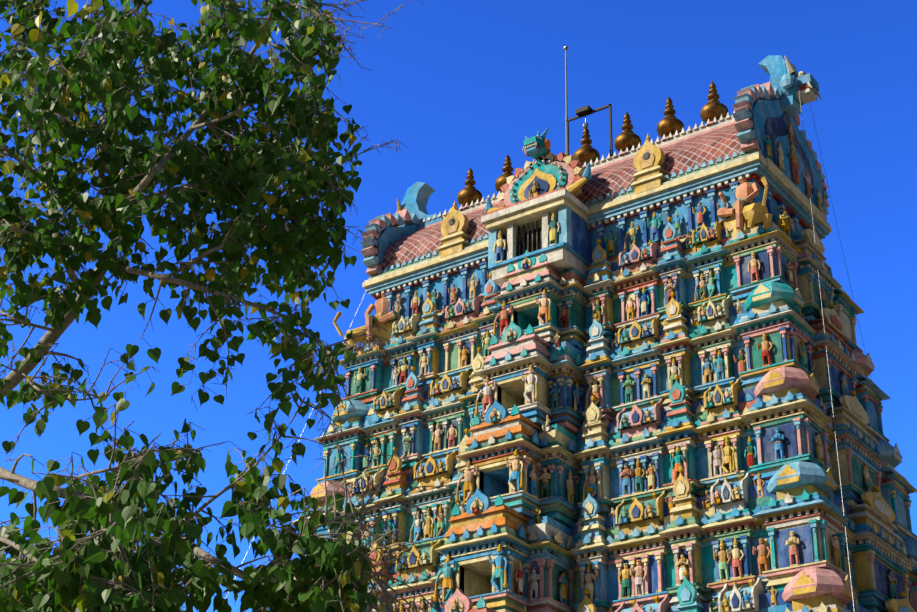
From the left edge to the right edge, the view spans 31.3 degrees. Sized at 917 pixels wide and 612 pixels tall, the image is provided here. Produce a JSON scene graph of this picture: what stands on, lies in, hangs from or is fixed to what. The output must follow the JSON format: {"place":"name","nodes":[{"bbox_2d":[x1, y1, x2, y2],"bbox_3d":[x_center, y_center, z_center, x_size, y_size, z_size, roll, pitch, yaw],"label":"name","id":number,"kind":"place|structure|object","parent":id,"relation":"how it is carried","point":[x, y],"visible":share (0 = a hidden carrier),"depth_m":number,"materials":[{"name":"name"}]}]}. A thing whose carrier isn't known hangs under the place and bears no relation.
{"place":"outdoors","nodes":[
{"label":"outdoors","id":0,"kind":"place"},
{"bbox_2d":[0,0,447,611],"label":"peepal tree","id":1,"kind":"object","parent":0,"point":[206,587],"depth_m":8.72,"materials":[{"name":"green plant"}]},
{"bbox_2d":[0,0,916,611],"label":"sky","id":2,"kind":"structure","parent":0,"point":[461,84],"materials":[{"name":"blue"}]},
{"bbox_2d":[290,55,916,611],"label":"temple tower","id":3,"kind":"structure","parent":0,"point":[622,401],"depth_m":45.16,"materials":[{"name":"paint"}]},
{"bbox_2d":[381,123,740,271],"bbox_3d":[4.144,-2.953,52.496,13.900,2.600,4.410,-17,-32,31],"label":"barrel roof","id":4,"kind":"object","parent":3,"relation":"on","point":[706,148],"visible":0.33,"depth_m":49.69,"materials":[{"name":"paint"}]},
{"bbox_2d":[563,46,587,127],"bbox_3d":[3.972,-6.308,55.228,0.979,6.360,0.189,-22,-35,37],"label":"lightning rod","id":5,"kind":"object","parent":4,"relation":"on","point":[585,123],"visible":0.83,"depth_m":56.23,"materials":[{"name":"metal"}]},
{"bbox_2d":[566,104,612,156],"bbox_3d":[4.305,-5.100,54.195,1.740,3.480,0.320,-17,-32,31],"label":"lamp frame","id":6,"kind":"object","parent":4,"relation":"on","point":[581,112],"visible":0.62,"depth_m":54.84,"materials":[{"name":"metal"}]},
{"bbox_2d":[225,84,916,606],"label":"tower cables","id":7,"kind":"object","parent":3,"relation":"attached to","point":[827,360],"visible":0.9,"depth_m":44.65,"materials":[{"name":"metal"}]},
{"bbox_2d":[457,81,728,206],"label":"finials","id":8,"kind":"object","parent":3,"relation":"on","point":[712,108],"visible":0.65,"depth_m":52.50,"materials":[{"name":"gold metal"}]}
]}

